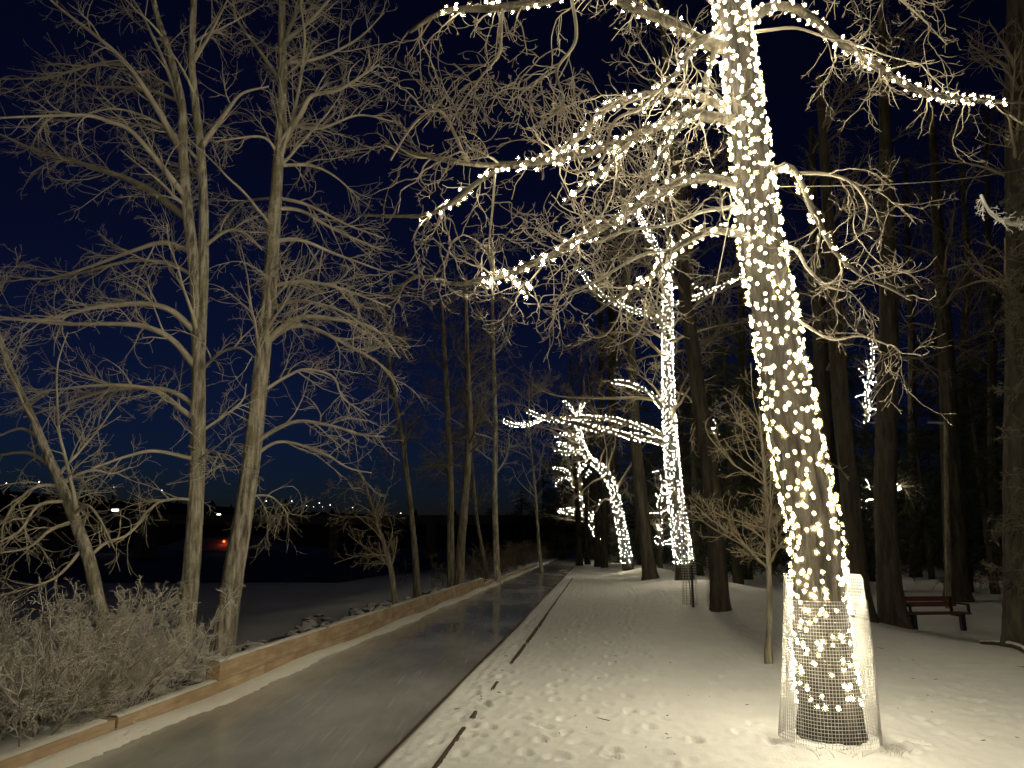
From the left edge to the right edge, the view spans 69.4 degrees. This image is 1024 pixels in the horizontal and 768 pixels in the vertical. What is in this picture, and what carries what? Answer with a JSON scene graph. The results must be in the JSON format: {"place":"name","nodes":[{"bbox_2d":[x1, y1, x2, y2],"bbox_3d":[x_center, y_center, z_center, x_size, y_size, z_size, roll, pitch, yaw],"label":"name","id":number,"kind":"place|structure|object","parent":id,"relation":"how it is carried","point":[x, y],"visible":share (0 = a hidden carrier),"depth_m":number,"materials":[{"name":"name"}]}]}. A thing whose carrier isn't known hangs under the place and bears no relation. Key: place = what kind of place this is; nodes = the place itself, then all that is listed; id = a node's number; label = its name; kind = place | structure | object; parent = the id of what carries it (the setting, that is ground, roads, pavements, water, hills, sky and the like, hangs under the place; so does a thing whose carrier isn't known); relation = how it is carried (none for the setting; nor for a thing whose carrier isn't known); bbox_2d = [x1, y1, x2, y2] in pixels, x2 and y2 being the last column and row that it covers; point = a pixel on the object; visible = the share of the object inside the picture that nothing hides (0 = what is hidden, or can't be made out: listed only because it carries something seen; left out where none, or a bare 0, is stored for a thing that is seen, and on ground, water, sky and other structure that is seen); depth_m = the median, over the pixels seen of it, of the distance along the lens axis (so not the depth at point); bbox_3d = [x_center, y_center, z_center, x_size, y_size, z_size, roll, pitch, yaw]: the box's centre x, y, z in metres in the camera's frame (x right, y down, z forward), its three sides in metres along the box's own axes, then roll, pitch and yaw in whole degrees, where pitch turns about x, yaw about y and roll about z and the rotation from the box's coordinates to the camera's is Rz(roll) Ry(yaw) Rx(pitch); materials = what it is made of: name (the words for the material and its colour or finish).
{"place":"outdoors","nodes":[
{"label":"outdoors","id":0,"kind":"place"},
{"bbox_2d":[0,547,556,580],"bbox_3d":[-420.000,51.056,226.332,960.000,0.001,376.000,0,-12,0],"label":"river","id":1,"kind":"structure","parent":0,"point":[295,565],"depth_m":91.17,"materials":[{"name":"grey liquid"}]},
{"bbox_2d":[67,558,575,767],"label":"ice path","id":2,"kind":"structure","parent":0,"point":[372,702],"depth_m":7.71,"materials":[{"name":"ice"}]},
{"bbox_2d":[19,557,558,767],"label":"snow ledge","id":3,"kind":"object","parent":2,"relation":"on","point":[82,752],"visible":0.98,"depth_m":7.43,"materials":[{"name":"snow"}]},
{"bbox_2d":[0,491,983,547],"bbox_3d":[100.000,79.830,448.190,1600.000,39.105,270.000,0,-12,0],"label":"hill","id":4,"kind":"structure","parent":0,"point":[314,536],"depth_m":360.07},
{"bbox_2d":[0,485,978,533],"bbox_3d":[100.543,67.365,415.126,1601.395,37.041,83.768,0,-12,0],"label":"woods","id":5,"kind":"object","parent":4,"relation":"on","point":[105,507],"visible":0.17,"depth_m":405.98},
{"bbox_2d":[0,0,1005,525],"label":"sky","id":6,"kind":"structure","parent":0,"point":[35,221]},
{"bbox_2d":[0,545,1023,767],"bbox_3d":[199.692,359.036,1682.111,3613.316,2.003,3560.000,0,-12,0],"label":"ground","id":7,"kind":"structure","parent":0,"point":[662,646],"depth_m":8.92,"materials":[{"name":"snow"}]},
{"bbox_2d":[0,719,114,767],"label":"timber","id":8,"kind":"object","parent":7,"relation":"on","point":[23,755],"visible":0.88,"depth_m":5.58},
{"bbox_2d":[0,599,121,721],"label":"frosted shrub","id":9,"kind":"object","parent":7,"relation":"on","point":[8,715],"visible":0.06,"depth_m":7.94,"materials":[{"name":"beige plant"}]},
{"bbox_2d":[0,243,166,648],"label":"bare tree","id":10,"kind":"object","parent":7,"relation":"on","point":[69,501],"visible":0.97,"depth_m":9.14,"materials":[{"name":"brown plant"}]},
{"bbox_2d":[0,575,245,746],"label":"frosted shrub","id":11,"kind":"object","parent":7,"relation":"on","point":[41,696],"visible":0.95,"depth_m":7.06,"materials":[{"name":"beige plant"}]},
{"bbox_2d":[0,0,290,665],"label":"bare tree","id":12,"kind":"object","parent":7,"relation":"on","point":[197,258],"visible":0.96,"depth_m":11.75,"materials":[{"name":"brown plant"}]},
{"bbox_2d":[145,684,172,699],"bbox_3d":[-3.815,3.420,8.076,0.325,0.263,0.314,-4,-13,18],"label":"rock","id":13,"kind":"object","parent":7,"relation":"on","point":[164,687],"visible":0.2,"depth_m":8.02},
{"bbox_2d":[97,614,250,700],"bbox_3d":[-4.086,3.272,8.979,1.898,0.935,2.096,0,-12,0],"label":"frosted shrub","id":14,"kind":"object","parent":7,"relation":"on","point":[196,674],"visible":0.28,"depth_m":8.51,"materials":[{"name":"beige plant"}]},
{"bbox_2d":[101,664,264,730],"bbox_3d":[-3.266,3.257,7.663,0.160,0.268,2.844,-1,-12,6],"label":"timber","id":15,"kind":"object","parent":7,"relation":"on","point":[163,704],"visible":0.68,"depth_m":7.24,"materials":[{"name":"wood"}]},
{"bbox_2d":[174,675,205,686],"bbox_3d":[-3.764,3.612,8.799,0.454,0.279,0.425,-3,-12,15],"label":"rock","id":16,"kind":"object","parent":7,"relation":"on","point":[199,679],"visible":0.19,"depth_m":8.65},
{"bbox_2d":[125,533,326,550],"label":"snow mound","id":17,"kind":"object","parent":7,"relation":"on","point":[212,543],"visible":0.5,"depth_m":236.76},
{"bbox_2d":[241,642,258,650],"bbox_3d":[-4.563,4.690,13.069,0.415,0.249,0.313,4,-13,-20],"label":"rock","id":18,"kind":"object","parent":7,"relation":"on","point":[247,645],"visible":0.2,"depth_m":12.98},
{"bbox_2d":[162,0,429,655],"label":"bare tree","id":19,"kind":"object","parent":7,"relation":"on","point":[234,565],"visible":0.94,"depth_m":12.78,"materials":[{"name":"brown plant"}]},
{"bbox_2d":[295,622,312,628],"bbox_3d":[-5.150,6.063,18.330,0.543,0.313,0.399,6,-20,31],"label":"rock","id":20,"kind":"object","parent":7,"relation":"on","point":[303,624],"visible":0.4,"depth_m":18.26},
{"bbox_2d":[297,625,315,632],"bbox_3d":[-4.104,4.979,14.839,0.430,0.267,0.413,9,-15,-35],"label":"rock","id":21,"kind":"object","parent":7,"relation":"on","point":[305,628],"visible":0.37,"depth_m":14.70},
{"bbox_2d":[265,632,352,672],"bbox_3d":[-2.909,3.895,10.669,0.160,0.268,3.294,-1,-12,6],"label":"timber","id":22,"kind":"object","parent":7,"relation":"on","point":[270,666],"visible":0.23,"depth_m":10.33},
{"bbox_2d":[205,627,328,680],"bbox_3d":[-3.043,3.440,9.590,0.160,0.206,3.294,-1,-12,6],"label":"timber","id":23,"kind":"object","parent":22,"relation":"on","point":[244,661],"visible":0.97,"depth_m":9.05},
{"bbox_2d":[320,461,406,604],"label":"sapling","id":24,"kind":"object","parent":7,"relation":"on","point":[380,534],"visible":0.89,"depth_m":16.11,"materials":[{"name":"brown plant"}]},
{"bbox_2d":[362,607,373,612],"bbox_3d":[-3.599,5.792,18.669,0.392,0.308,0.534,3,-14,-40],"label":"rock","id":25,"kind":"object","parent":7,"relation":"on","point":[367,609],"visible":0.2,"depth_m":18.59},
{"bbox_2d":[353,613,403,638],"bbox_3d":[-2.526,4.580,13.898,0.160,0.268,3.294,-1,-12,6],"label":"timber","id":26,"kind":"object","parent":7,"relation":"on","point":[364,631],"visible":0.22,"depth_m":13.39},
{"bbox_2d":[322,607,390,640],"bbox_3d":[-2.651,4.140,12.891,0.160,0.206,3.444,-1,-12,6],"label":"timber","id":27,"kind":"object","parent":26,"relation":"on","point":[345,626],"visible":0.94,"depth_m":12.53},
{"bbox_2d":[0,515,757,557],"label":"bridge","id":28,"kind":"structure","parent":7,"relation":"on","point":[142,549],"depth_m":128.87,"materials":[{"name":"concrete"}]},
{"bbox_2d":[335,276,435,597],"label":"bare tree","id":29,"kind":"object","parent":7,"relation":"on","point":[417,591],"visible":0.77,"depth_m":26.99,"materials":[{"name":"brown plant"}]},
{"bbox_2d":[404,600,438,616],"bbox_3d":[-2.138,5.274,17.174,0.160,0.268,3.394,-1,-12,6],"label":"timber","id":30,"kind":"object","parent":7,"relation":"on","point":[422,608],"visible":0.34,"depth_m":17.00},
{"bbox_2d":[387,594,432,616],"bbox_3d":[-2.236,4.882,16.388,0.160,0.206,3.694,-1,-12,6],"label":"timber","id":31,"kind":"object","parent":30,"relation":"on","point":[407,605],"visible":0.94,"depth_m":16.05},
{"bbox_2d":[369,260,522,585],"bbox_3d":[-1.575,1.489,27.092,4.574,12.243,6.361,11,-16,-43],"label":"bare tree","id":32,"kind":"object","parent":7,"relation":"on","point":[459,577],"visible":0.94,"depth_m":27.07,"materials":[{"name":"brown plant"}]},
{"bbox_2d":[432,727,465,767],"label":"edging board","id":33,"kind":"object","parent":7,"relation":"on","point":[439,761],"visible":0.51,"depth_m":5.73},
{"bbox_2d":[439,591,464,603],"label":"timber","id":34,"kind":"object","parent":7,"relation":"on","point":[462,593],"visible":0.22,"depth_m":20.57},
{"bbox_2d":[429,585,461,601],"bbox_3d":[-1.795,5.670,20.104,0.160,0.206,3.894,-1,-12,6],"label":"timber","id":35,"kind":"object","parent":34,"relation":"on","point":[445,593],"visible":0.95,"depth_m":19.79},
{"bbox_2d":[412,407,498,578],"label":"bare tree","id":36,"kind":"object","parent":7,"relation":"on","point":[474,492],"visible":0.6,"depth_m":33.58,"materials":[{"name":"brown plant"}]},
{"bbox_2d":[403,279,514,587],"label":"bare tree","id":37,"kind":"object","parent":7,"relation":"on","point":[450,525],"visible":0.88,"depth_m":28.01,"materials":[{"name":"brown plant"}]},
{"bbox_2d":[373,577,563,767],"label":"edging board","id":38,"kind":"object","parent":7,"relation":"on","point":[419,723],"visible":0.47,"depth_m":8.07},
{"bbox_2d":[465,583,484,593],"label":"timber","id":39,"kind":"object","parent":7,"relation":"on","point":[473,588],"visible":0.23,"depth_m":24.18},
{"bbox_2d":[458,578,483,590],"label":"timber","id":40,"kind":"object","parent":39,"relation":"on","point":[472,583],"visible":0.96,"depth_m":23.82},
{"bbox_2d":[424,227,530,583],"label":"bare tree","id":41,"kind":"object","parent":7,"relation":"on","point":[496,558],"visible":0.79,"depth_m":30.35,"materials":[{"name":"brown plant"}]},
{"bbox_2d":[395,538,559,589],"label":"undergrowth","id":42,"kind":"object","parent":7,"relation":"on","point":[510,561],"visible":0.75,"depth_m":38.08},
{"bbox_2d":[484,575,504,585],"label":"timber","id":43,"kind":"object","parent":7,"relation":"on","point":[489,582],"visible":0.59,"depth_m":27.97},
{"bbox_2d":[503,569,521,577],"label":"timber","id":44,"kind":"object","parent":7,"relation":"on","point":[512,573],"visible":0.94,"depth_m":35.04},
{"bbox_2d":[510,643,525,663],"bbox_3d":[0.091,3.940,10.658,0.036,0.135,1.900,-1,-12,7],"label":"edging board","id":45,"kind":"object","parent":7,"relation":"on","point":[519,652],"visible":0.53,"depth_m":10.66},
{"bbox_2d":[476,365,564,570],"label":"bare tree","id":46,"kind":"object","parent":7,"relation":"on","point":[535,505],"visible":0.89,"depth_m":41.96,"materials":[{"name":"brown plant"}]},
{"bbox_2d":[502,485,540,555],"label":"spruce","id":47,"kind":"object","parent":7,"relation":"on","point":[516,524],"visible":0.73,"depth_m":93.22,"materials":[{"name":"green plant"}]},
{"bbox_2d":[526,626,537,642],"bbox_3d":[0.358,4.417,12.907,0.036,0.135,2.100,-1,-12,7],"label":"edging board","id":48,"kind":"object","parent":7,"relation":"on","point":[532,634],"visible":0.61,"depth_m":12.79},
{"bbox_2d":[516,463,568,557],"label":"spruce","id":49,"kind":"object","parent":7,"relation":"on","point":[542,527],"visible":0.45,"depth_m":83.56,"materials":[{"name":"green plant"}]},
{"bbox_2d":[538,592,562,627],"bbox_3d":[1.034,5.626,18.607,0.034,0.135,9.200,-1,-12,6],"label":"edging board","id":50,"kind":"object","parent":7,"relation":"on","point":[543,619],"visible":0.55,"depth_m":16.15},
{"bbox_2d":[520,431,584,558],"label":"spruce","id":51,"kind":"object","parent":7,"relation":"on","point":[562,531],"visible":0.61,"depth_m":73.68,"materials":[{"name":"green plant"}]},
{"bbox_2d":[513,337,598,565],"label":"bare tree","id":52,"kind":"object","parent":7,"relation":"on","point":[579,559],"visible":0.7,"depth_m":49.62,"materials":[{"name":"brown plant"}]},
{"bbox_2d":[539,445,600,545],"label":"lit tree","id":53,"kind":"object","parent":7,"relation":"on","point":[561,511],"visible":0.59,"depth_m":54.12,"materials":[{"name":"brown plant"}]},
{"bbox_2d":[555,342,610,563],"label":"bare tree","id":54,"kind":"object","parent":7,"relation":"on","point":[586,535],"visible":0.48,"depth_m":51.50,"materials":[{"name":"brown plant"}]},
{"bbox_2d":[519,370,650,570],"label":"lit tree","id":55,"kind":"object","parent":7,"relation":"on","point":[627,563],"visible":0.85,"depth_m":34.78,"materials":[{"name":"brown plant"}]},
{"bbox_2d":[558,404,628,560],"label":"string lights","id":56,"kind":"object","parent":55,"relation":"attached to","point":[605,481],"visible":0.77,"depth_m":34.70},
{"bbox_2d":[540,401,635,559],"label":"spruce","id":57,"kind":"object","parent":7,"relation":"on","point":[590,501],"visible":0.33,"depth_m":66.96,"materials":[{"name":"green plant"}]},
{"bbox_2d":[563,349,616,566],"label":"bare tree","id":58,"kind":"object","parent":7,"relation":"on","point":[597,555],"visible":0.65,"depth_m":47.61,"materials":[{"name":"brown plant"}]},
{"bbox_2d":[550,240,640,567],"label":"bare tree","id":59,"kind":"object","parent":7,"relation":"on","point":[603,523],"visible":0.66,"depth_m":46.33,"materials":[{"name":"brown plant"}]},
{"bbox_2d":[562,191,657,562],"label":"bare tree","id":60,"kind":"object","parent":7,"relation":"on","point":[611,312],"visible":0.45,"depth_m":58.97,"materials":[{"name":"brown plant"}]},
{"bbox_2d":[474,172,756,580],"bbox_3d":[3.451,-0.231,24.168,9.058,13.792,5.405,-4,-13,17],"label":"lit tree","id":61,"kind":"object","parent":7,"relation":"on","point":[671,446],"visible":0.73,"depth_m":24.04,"materials":[{"name":"brown plant"}]},
{"bbox_2d":[503,213,742,563],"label":"string lights","id":62,"kind":"object","parent":61,"relation":"attached to","point":[658,406],"visible":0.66,"depth_m":24.14},
{"bbox_2d":[560,134,686,580],"bbox_3d":[4.523,-1.678,28.178,5.476,18.238,4.610,0,-12,0],"label":"bare tree","id":63,"kind":"object","parent":7,"relation":"on","point":[649,568],"visible":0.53,"depth_m":27.57,"materials":[{"name":"brown plant"}]},
{"bbox_2d":[575,375,691,564],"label":"spruce","id":64,"kind":"object","parent":7,"relation":"on","point":[611,521],"visible":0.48,"depth_m":51.37,"materials":[{"name":"green plant"}]},
{"bbox_2d":[272,0,1023,745],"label":"lit tree","id":65,"kind":"object","parent":7,"relation":"on","point":[810,542],"visible":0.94,"depth_m":6.33,"materials":[{"name":"brown plant"}]},
{"bbox_2d":[410,0,1017,709],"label":"string lights","id":66,"kind":"object","parent":65,"relation":"attached to","point":[794,296],"visible":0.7,"depth_m":6.51},
{"bbox_2d":[712,192,731,303],"bbox_3d":[1.843,-1.210,6.502,0.210,1.067,0.175,-5,-13,22],"label":"hanging cable","id":67,"kind":"object","parent":65,"relation":"hanging from","point":[730,212],"visible":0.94,"depth_m":6.50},
{"bbox_2d":[562,0,750,611],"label":"bare tree","id":68,"kind":"object","parent":7,"relation":"on","point":[719,597],"visible":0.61,"depth_m":16.86,"materials":[{"name":"brown plant"}]},
{"bbox_2d":[634,462,686,568],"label":"slender lit tree","id":69,"kind":"object","parent":7,"relation":"on","point":[661,537],"visible":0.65,"depth_m":39.25,"materials":[{"name":"brown plant"}]},
{"bbox_2d":[616,342,753,569],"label":"spruce","id":70,"kind":"object","parent":7,"relation":"on","point":[682,444],"visible":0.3,"depth_m":43.63,"materials":[{"name":"green plant"}]},
{"bbox_2d":[679,519,699,604],"bbox_3d":[4.234,4.287,17.684,0.361,2.115,0.450,10,-15,-38],"label":"tree guard tube","id":71,"kind":"object","parent":7,"relation":"on","point":[689,580],"visible":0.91,"depth_m":17.59,"materials":[{"name":"metal"}]},
{"bbox_2d":[690,565,694,606],"bbox_3d":[4.149,4.754,16.983,0.044,1.160,0.044,0,-12,0],"label":"stake","id":72,"kind":"object","parent":7,"relation":"on","point":[692,586],"visible":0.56,"depth_m":17.00,"materials":[{"name":"black metal"}]},
{"bbox_2d":[706,556,709,606],"bbox_3d":[4.689,4.158,17.089,0.434,2.159,0.352,-9,-15,36],"label":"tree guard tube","id":73,"kind":"object","parent":7,"relation":"on","point":[706,576],"visible":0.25,"depth_m":17.06,"materials":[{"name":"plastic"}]},
{"bbox_2d":[659,127,757,575],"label":"bare tree","id":74,"kind":"object","parent":7,"relation":"on","point":[695,473],"visible":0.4,"depth_m":41.00,"materials":[{"name":"brown plant"}]},
{"bbox_2d":[635,344,788,561],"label":"spruce","id":75,"kind":"object","parent":7,"relation":"on","point":[711,400],"visible":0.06,"depth_m":60.28,"materials":[{"name":"green plant"}]},
{"bbox_2d":[675,106,763,579],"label":"bare tree","id":76,"kind":"object","parent":7,"relation":"on","point":[742,358],"visible":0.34,"depth_m":37.34,"materials":[{"name":"brown plant"}]},
{"bbox_2d":[659,293,792,584],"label":"spruce","id":77,"kind":"object","parent":7,"relation":"on","point":[736,569],"visible":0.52,"depth_m":29.67,"materials":[{"name":"green plant"}]},
{"bbox_2d":[673,363,848,663],"bbox_3d":[3.492,1.960,10.706,2.372,4.428,2.094,-10,-16,40],"label":"young tree","id":78,"kind":"object","parent":7,"relation":"on","point":[768,651],"visible":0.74,"depth_m":10.52,"materials":[{"name":"brown plant"}]},
{"bbox_2d":[691,345,843,559],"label":"spruce","id":79,"kind":"object","parent":7,"relation":"on","point":[754,372],"visible":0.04,"depth_m":62.40,"materials":[{"name":"green plant"}]},
{"bbox_2d":[721,279,875,576],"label":"spruce","id":80,"kind":"object","parent":7,"relation":"on","point":[787,557],"visible":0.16,"depth_m":32.56,"materials":[{"name":"green plant"}]},
{"bbox_2d":[747,119,878,503],"bbox_3d":[10.780,-1.360,26.721,5.559,17.854,4.253,0,-12,0],"label":"bare tree","id":81,"kind":"object","parent":7,"relation":"on","point":[821,362],"visible":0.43,"depth_m":26.66,"materials":[{"name":"brown plant"}]},
{"bbox_2d":[720,610,912,759],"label":"dry grass","id":82,"kind":"structure","parent":7,"relation":"on","point":[860,742],"depth_m":5.52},
{"bbox_2d":[778,573,882,749],"bbox_3d":[2.530,2.270,5.992,0.801,1.406,0.727,0,-12,0],"label":"wire guard","id":83,"kind":"object","parent":7,"relation":"on","point":[785,663],"visible":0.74,"depth_m":5.81,"materials":[{"name":"metal"}]},
{"bbox_2d":[774,63,914,622],"bbox_3d":[7.872,-1.228,18.362,4.265,14.075,3.395,-10,-16,41],"label":"bare tree","id":84,"kind":"object","parent":7,"relation":"on","point":[854,540],"visible":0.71,"depth_m":17.99,"materials":[{"name":"brown plant"}]},
{"bbox_2d":[784,318,932,581],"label":"spruce","id":85,"kind":"object","parent":7,"relation":"on","point":[869,463],"visible":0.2,"depth_m":33.24,"materials":[{"name":"green plant"}]},
{"bbox_2d":[851,330,905,530],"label":"slender lit tree","id":86,"kind":"object","parent":7,"relation":"on","point":[865,420],"visible":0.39,"depth_m":38.48,"materials":[{"name":"white plant"}]},
{"bbox_2d":[790,0,972,628],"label":"bare tree","id":87,"kind":"object","parent":7,"relation":"on","point":[892,610],"visible":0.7,"depth_m":18.42,"materials":[{"name":"brown plant"}]},
{"bbox_2d":[861,468,935,581],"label":"slender lit tree","id":88,"kind":"object","parent":7,"relation":"on","point":[872,577],"visible":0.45,"depth_m":33.29,"materials":[{"name":"brown plant"}]},
{"bbox_2d":[844,393,973,564],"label":"spruce","id":89,"kind":"object","parent":7,"relation":"on","point":[901,494],"visible":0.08,"depth_m":57.21,"materials":[{"name":"green plant"}]},
{"bbox_2d":[856,138,982,576],"bbox_3d":[21.593,-2.202,38.822,5.603,24.517,7.294,-8,-15,34],"label":"bare tree","id":90,"kind":"object","parent":7,"relation":"on","point":[912,342],"visible":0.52,"depth_m":39.29,"materials":[{"name":"brown plant"}]},
{"bbox_2d":[897,392,975,578],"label":"spruce","id":91,"kind":"object","parent":7,"relation":"on","point":[917,518],"visible":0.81,"depth_m":35.52,"materials":[{"name":"green plant"}]},
{"bbox_2d":[869,101,1004,602],"bbox_3d":[14.098,-1.370,24.336,4.649,16.858,4.192,-8,-14,34],"label":"bare tree","id":92,"kind":"object","parent":7,"relation":"on","point":[961,585],"visible":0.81,"depth_m":23.55,"materials":[{"name":"brown plant"}]},
{"bbox_2d":[872,311,1002,561],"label":"spruce","id":93,"kind":"object","parent":7,"relation":"on","point":[932,431],"visible":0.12,"depth_m":48.43,"materials":[{"name":"green plant"}]},
{"bbox_2d":[905,596,971,630],"bbox_3d":[9.862,5.426,17.295,1.520,0.860,0.570,1,-12,-6],"label":"park bench","id":94,"kind":"object","parent":7,"relation":"on","point":[951,612],"visible":0.75,"depth_m":17.42,"materials":[{"name":"red wood"}]},
{"bbox_2d":[927,419,951,608],"bbox_3d":[12.465,3.700,21.194,0.734,5.460,0.162,0,-12,0],"label":"pole","id":95,"kind":"object","parent":7,"relation":"on","point":[948,578],"visible":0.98,"depth_m":21.14,"materials":[{"name":"grey"}]},
{"bbox_2d":[908,340,1003,552],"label":"spruce","id":96,"kind":"object","parent":7,"relation":"on","point":[982,435],"visible":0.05,"depth_m":66.29,"materials":[{"name":"green plant"}]},
{"bbox_2d":[915,121,1003,592],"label":"bare tree","id":97,"kind":"object","parent":7,"relation":"on","point":[967,300],"visible":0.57,"depth_m":28.23,"materials":[{"name":"brown plant"}]},
{"bbox_2d":[920,338,1003,593],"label":"spruce","id":98,"kind":"object","parent":7,"relation":"on","point":[982,508],"visible":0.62,"depth_m":25.78,"materials":[{"name":"green plant"}]},
{"bbox_2d":[922,236,1004,570],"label":"spruce","id":99,"kind":"object","parent":7,"relation":"on","point":[1000,403],"visible":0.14,"depth_m":41.48,"materials":[{"name":"green plant"}]},
{"bbox_2d":[923,88,1004,580],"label":"bare tree","id":100,"kind":"object","parent":7,"relation":"on","point":[992,427],"visible":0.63,"depth_m":35.46,"materials":[{"name":"brown plant"}]},
{"bbox_2d":[918,0,1023,647],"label":"bare tree","id":101,"kind":"object","parent":7,"relation":"on","point":[1012,624],"visible":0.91,"depth_m":13.53,"materials":[{"name":"brown plant"}]},
{"bbox_2d":[974,158,1023,599],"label":"frosted spruce","id":102,"kind":"object","parent":7,"relation":"on","point":[1016,304],"visible":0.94,"depth_m":12.75,"materials":[{"name":"green plant"}]},
{"bbox_2d":[979,640,1023,652],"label":"fallen branch","id":103,"kind":"object","parent":7,"relation":"on","point":[1018,646],"visible":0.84,"depth_m":12.16,"materials":[{"name":"wood"}]},
{"bbox_2d":[456,637,1019,747],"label":"litter","id":104,"kind":"object","parent":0,"point":[709,696],"visible":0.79,"depth_m":6.78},
{"bbox_2d":[773,168,1023,186],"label":"power cable","id":105,"kind":"object","parent":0,"point":[899,183],"visible":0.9,"depth_m":8.82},
{"bbox_2d":[974,194,1023,232],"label":"frosted bough","id":106,"kind":"object","parent":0,"point":[1016,223],"visible":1,"depth_m":9.36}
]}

